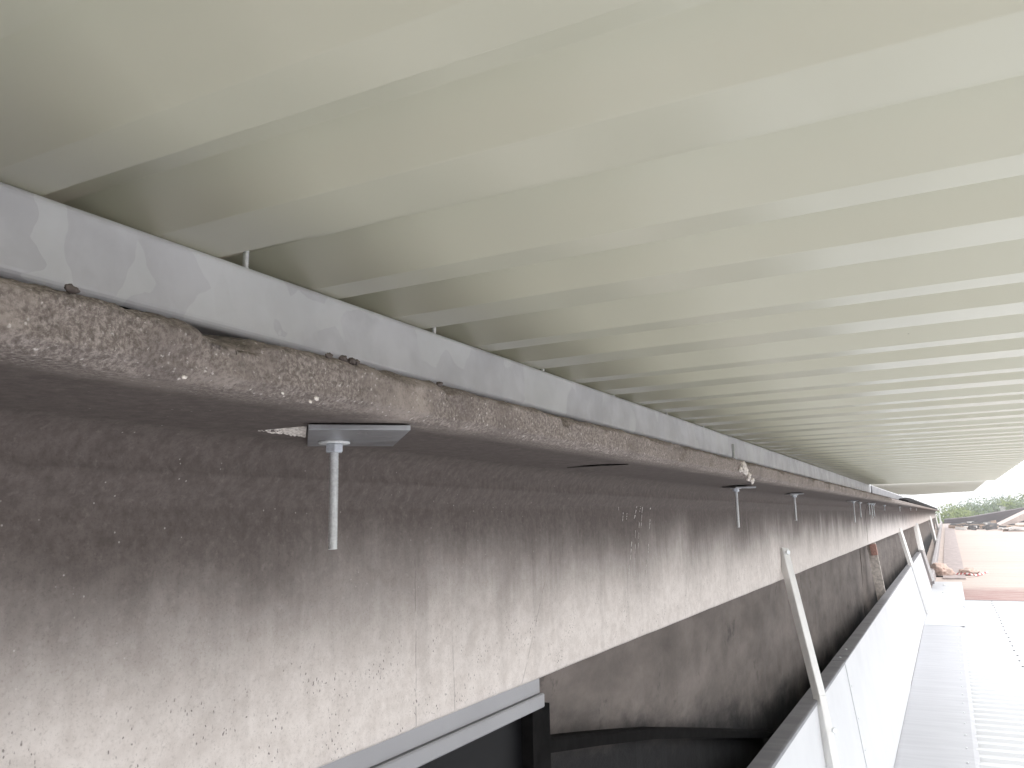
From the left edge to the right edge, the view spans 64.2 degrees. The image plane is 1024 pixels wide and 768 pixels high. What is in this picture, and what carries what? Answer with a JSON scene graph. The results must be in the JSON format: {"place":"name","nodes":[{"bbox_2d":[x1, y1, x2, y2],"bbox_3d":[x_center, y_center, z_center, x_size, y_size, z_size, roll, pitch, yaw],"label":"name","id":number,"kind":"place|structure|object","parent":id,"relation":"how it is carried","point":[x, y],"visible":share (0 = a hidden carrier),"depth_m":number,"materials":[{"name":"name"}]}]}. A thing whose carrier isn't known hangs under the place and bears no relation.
{"place":"outdoors","nodes":[
{"label":"outdoors","id":0,"kind":"place"},
{"bbox_2d":[0,278,892,767],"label":"concrete beam","id":1,"kind":"structure","parent":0,"point":[182,584],"depth_m":0.99,"materials":[{"name":"grey concrete"}]},
{"bbox_2d":[307,424,410,549],"bbox_3d":[-0.182,0.100,0.945,0.107,0.180,0.185,1,-10,-14],"label":"anchor bolt","id":2,"kind":"object","parent":1,"relation":"attached to","point":[334,439],"visible":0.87,"depth_m":0.95,"materials":[{"name":"metal"}]},
{"bbox_2d":[319,678,550,767],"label":"window","id":3,"kind":"structure","parent":1,"relation":"attached to","point":[509,728],"depth_m":1.45,"materials":[{"name":"grey paint"}]},
{"bbox_2d":[0,182,870,492],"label":"steel purlin","id":4,"kind":"object","parent":1,"relation":"on","point":[52,244],"visible":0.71,"depth_m":0.95,"materials":[{"name":"grey metal"}]},
{"bbox_2d":[0,0,1023,494],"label":"metal roof","id":5,"kind":"structure","parent":4,"relation":"on","point":[792,228],"depth_m":0.73,"materials":[{"name":"metal"}]},
{"bbox_2d":[721,444,755,526],"bbox_3d":[0.777,0.351,2.831,0.070,0.286,0.200,-1,-10,-2],"label":"anchor bolt","id":6,"kind":"object","parent":1,"relation":"attached to","point":[736,489],"visible":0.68,"depth_m":2.81,"materials":[{"name":"metal"}]},
{"bbox_2d":[785,493,803,520],"bbox_3d":[1.345,0.562,3.886,0.060,0.174,0.300,-3,-10,13],"label":"anchor bolt","id":7,"kind":"object","parent":1,"relation":"attached to","point":[794,495],"visible":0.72,"depth_m":3.88,"materials":[{"name":"metal"}]},
{"bbox_2d":[781,548,839,767],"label":"strut","id":8,"kind":"object","parent":1,"relation":"attached to","point":[828,731],"visible":0.98,"depth_m":3.75,"materials":[{"name":"metal"}]},
{"bbox_2d":[847,500,858,521],"bbox_3d":[2.619,0.955,6.268,0.060,0.213,0.300,-4,-10,17],"label":"anchor bolt","id":9,"kind":"object","parent":1,"relation":"attached to","point":[853,501],"visible":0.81,"depth_m":6.30,"materials":[{"name":"metal"}]},
{"bbox_2d":[871,460,1023,516],"label":"sky","id":10,"kind":"structure","parent":0,"point":[1011,483],"materials":[{"name":"white"}]},
{"bbox_2d":[935,502,973,523],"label":"tree","id":11,"kind":"object","parent":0,"point":[946,514],"visible":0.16,"depth_m":82.77,"materials":[{"name":"green plant"}]},
{"bbox_2d":[949,507,983,517],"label":"tree","id":12,"kind":"object","parent":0,"point":[957,513],"visible":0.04,"depth_m":77.16,"materials":[{"name":"green plant"}]},
{"bbox_2d":[946,494,987,510],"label":"tree","id":13,"kind":"object","parent":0,"point":[966,501],"visible":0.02,"depth_m":129.69,"materials":[{"name":"green plant"}]},
{"bbox_2d":[958,503,979,514],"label":"tree","id":14,"kind":"object","parent":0,"point":[969,507],"visible":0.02,"depth_m":95.83,"materials":[{"name":"green plant"}]},
{"bbox_2d":[959,496,993,515],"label":"tree","id":15,"kind":"object","parent":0,"point":[978,508],"visible":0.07,"depth_m":89.71,"materials":[{"name":"green plant"}]},
{"bbox_2d":[961,497,996,513],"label":"tree","id":16,"kind":"object","parent":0,"point":[979,504],"visible":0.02,"depth_m":120.57,"materials":[{"name":"green plant"}]},
{"bbox_2d":[944,507,1023,523],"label":"distant roof","id":17,"kind":"structure","parent":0,"point":[998,516],"depth_m":62.61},
{"bbox_2d":[981,496,1021,513],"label":"tree","id":18,"kind":"object","parent":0,"point":[993,504],"visible":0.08,"depth_m":99.31,"materials":[{"name":"green plant"}]},
{"bbox_2d":[985,491,1022,507],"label":"tree","id":19,"kind":"object","parent":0,"point":[1002,498],"visible":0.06,"depth_m":136.24,"materials":[{"name":"green plant"}]},
{"bbox_2d":[991,493,1023,512],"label":"tree","id":20,"kind":"object","parent":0,"point":[1017,504],"visible":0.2,"depth_m":92.59,"materials":[{"name":"green plant"}]},
{"bbox_2d":[997,494,1023,509],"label":"tree","id":21,"kind":"object","parent":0,"point":[1008,504],"visible":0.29,"depth_m":84.66,"materials":[{"name":"green plant"}]},
{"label":"lower building","id":22,"kind":"structure","parent":0,"visible":0},
{"bbox_2d":[895,522,1023,758],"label":"roof deck","id":23,"kind":"structure","parent":22,"relation":"on","point":[997,555],"depth_m":26.31,"materials":[{"name":"painted steel sheet"}]},
{"bbox_2d":[539,548,864,767],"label":"concrete wall","id":24,"kind":"structure","parent":23,"relation":"on","point":[737,663],"depth_m":3.03,"materials":[{"name":"grey concrete"}]},
{"bbox_2d":[550,727,773,752],"bbox_3d":[0.525,1.123,2.581,0.056,0.598,2.697,-6,-11,27],"label":"bitumen ledge","id":25,"kind":"object","parent":24,"relation":"attached to","point":[560,742],"visible":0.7,"depth_m":2.20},
{"bbox_2d":[860,529,907,616],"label":"concrete wall","id":26,"kind":"structure","parent":23,"relation":"on","point":[892,558],"depth_m":11.16,"materials":[{"name":"grey concrete"}]},
{"bbox_2d":[865,499,921,544],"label":"concrete beam","id":27,"kind":"structure","parent":26,"relation":"on","point":[892,518],"depth_m":10.73,"materials":[{"name":"grey concrete"}]},
{"bbox_2d":[870,485,902,499],"bbox_3d":[5.117,1.514,11.118,0.080,0.081,6.380,-6,-11,27],"label":"steel purlin","id":28,"kind":"object","parent":27,"relation":"on","point":[879,491],"visible":0.47,"depth_m":9.89,"materials":[{"name":"grey metal"}]},
{"bbox_2d":[907,518,935,557],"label":"concrete wall","id":29,"kind":"structure","parent":23,"relation":"on","point":[925,532],"depth_m":27.29,"materials":[{"name":"grey concrete"}]},
{"bbox_2d":[909,506,930,527],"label":"concrete beam","id":30,"kind":"structure","parent":29,"relation":"on","point":[916,516],"depth_m":21.13,"materials":[{"name":"grey concrete"}]},
{"bbox_2d":[913,523,933,580],"bbox_3d":[9.598,3.915,19.027,0.295,1.312,3.030,-6,-10,24],"label":"strut","id":31,"kind":"object","parent":30,"relation":"attached to","point":[920,545],"visible":0.93,"depth_m":18.42,"materials":[{"name":"metal"}]},
{"bbox_2d":[923,508,939,521],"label":"concrete beam","id":32,"kind":"structure","parent":29,"relation":"on","point":[927,514],"depth_m":34.33,"materials":[{"name":"grey concrete"}]},
{"bbox_2d":[899,498,937,509],"bbox_3d":[15.323,4.537,30.246,0.390,0.116,40.000,-6,-11,27],"label":"roofing felt","id":33,"kind":"object","parent":32,"relation":"on","point":[910,500],"visible":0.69,"depth_m":15.27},
{"bbox_2d":[928,516,936,544],"bbox_3d":[18.673,6.622,36.215,0.345,1.528,0.088,-6,-11,27],"label":"strut","id":34,"kind":"object","parent":23,"relation":"on","point":[932,530],"visible":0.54,"depth_m":36.23,"materials":[{"name":"metal"}]},
{"bbox_2d":[929,521,942,584],"bbox_3d":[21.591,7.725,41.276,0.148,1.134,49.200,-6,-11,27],"label":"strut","id":35,"kind":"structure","parent":23,"relation":"on","point":[936,553],"depth_m":28.72,"materials":[{"name":"grey metal"}]},
{"bbox_2d":[934,514,938,529],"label":"strut","id":36,"kind":"object","parent":23,"relation":"on","point":[936,523],"visible":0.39,"depth_m":51.62,"materials":[{"name":"metal"}]},
{"bbox_2d":[930,563,954,575],"bbox_3d":[11.526,5.035,21.957,0.584,0.481,0.570,-2,-10,5],"label":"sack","id":37,"kind":"object","parent":23,"relation":"on","point":[941,569],"visible":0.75,"depth_m":21.78,"materials":[{"name":"beige fabric"}]},
{"bbox_2d":[928,582,965,606],"bbox_3d":[9.386,4.486,17.619,0.622,0.042,6.020,-6,-11,27],"label":"sill flashing","id":38,"kind":"object","parent":23,"relation":"on","point":[947,593],"visible":1,"depth_m":17.07,"materials":[{"name":"metal"}]},
{"bbox_2d":[912,552,931,617],"bbox_3d":[7.973,3.780,15.909,0.184,0.873,5.920,-6,-11,27],"label":"upstand flashing","id":39,"kind":"object","parent":38,"relation":"on","point":[920,569],"visible":0.79,"depth_m":15.56,"materials":[{"name":"white metal"}]},
{"bbox_2d":[943,524,965,578],"bbox_3d":[22.007,7.727,40.997,0.538,0.831,45.700,-6,-11,27],"label":"felt strip","id":40,"kind":"object","parent":23,"relation":"on","point":[952,558],"visible":0.83,"depth_m":29.33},
{"bbox_2d":[955,527,966,529],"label":"scrap sheet","id":41,"kind":"object","parent":23,"relation":"on","point":[960,528],"visible":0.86,"depth_m":50.51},
{"bbox_2d":[958,567,981,575],"bbox_3d":[12.271,5.049,21.949,0.557,0.237,0.497,-4,-10,18],"label":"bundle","id":42,"kind":"object","parent":23,"relation":"on","point":[969,570],"visible":0.77,"depth_m":21.80,"materials":[{"name":"fabric"}]},
{"bbox_2d":[955,571,987,575],"bbox_3d":[12.665,5.195,23.126,1.365,0.256,3.919,-6,-11,27],"label":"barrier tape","id":43,"kind":"object","parent":42,"relation":"attached to","point":[983,573],"visible":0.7,"depth_m":21.67,"materials":[{"name":"plastic"}]},
{"bbox_2d":[968,525,976,529],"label":"scrap felt","id":44,"kind":"object","parent":23,"relation":"on","point":[971,527],"visible":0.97,"depth_m":49.62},
{"bbox_2d":[985,526,997,529],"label":"scrap felt","id":45,"kind":"object","parent":23,"relation":"on","point":[991,527],"visible":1,"depth_m":49.04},
{"bbox_2d":[962,600,1023,767],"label":"ribbed roof sheet","id":46,"kind":"object","parent":23,"relation":"on","point":[993,632],"visible":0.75,"depth_m":8.56,"materials":[{"name":"grey metal"}]},
{"bbox_2d":[894,625,980,767],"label":"sill flashing","id":47,"kind":"object","parent":46,"relation":"on","point":[938,730],"visible":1,"depth_m":7.11,"materials":[{"name":"metal"}]},
{"bbox_2d":[747,660,866,767],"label":"upstand flashing","id":48,"kind":"object","parent":47,"relation":"on","point":[795,740],"visible":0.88,"depth_m":3.54,"materials":[{"name":"white metal"}]},
{"bbox_2d":[832,595,910,767],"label":"upstand flashing","id":49,"kind":"object","parent":47,"relation":"on","point":[870,653],"visible":1,"depth_m":5.74,"materials":[{"name":"white metal"}]},
{"bbox_2d":[883,564,924,684],"bbox_3d":[5.220,2.971,10.754,0.180,0.872,5.920,-6,-11,27],"label":"upstand flashing","id":50,"kind":"object","parent":47,"relation":"on","point":[902,590],"visible":0.98,"depth_m":9.88,"materials":[{"name":"white metal"}]},
{"bbox_2d":[866,543,885,599],"bbox_3d":[3.913,2.294,8.623,0.223,1.220,0.090,-6,-11,27],"label":"post","id":51,"kind":"object","parent":50,"relation":"on","point":[876,569],"visible":0.48,"depth_m":8.68,"materials":[{"name":"grey wood"}]},
{"bbox_2d":[924,605,965,626],"bbox_3d":[7.270,3.877,13.706,0.572,0.025,3.000,-6,-11,27],"label":"sill flashing","id":52,"kind":"object","parent":46,"relation":"on","point":[945,615],"visible":0.98,"depth_m":13.49,"materials":[{"name":"white metal"}]},
{"bbox_2d":[898,528,928,613],"bbox_3d":[6.537,3.095,13.425,0.303,1.448,1.169,-7,-11,33],"label":"strut","id":53,"kind":"object","parent":52,"relation":"on","point":[905,548],"visible":0.9,"depth_m":13.29,"materials":[{"name":"metal"}]},
{"bbox_2d":[997,510,1023,524],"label":"roof slab","id":54,"kind":"structure","parent":23,"relation":"on","point":[1016,518],"depth_m":50.85,"materials":[{"name":"white concrete"}]},
{"bbox_2d":[1011,526,1023,529],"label":"scrap sheet","id":55,"kind":"object","parent":23,"relation":"on","point":[1017,528],"visible":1,"depth_m":46.35,"materials":[{"name":"white metal"}]}
]}

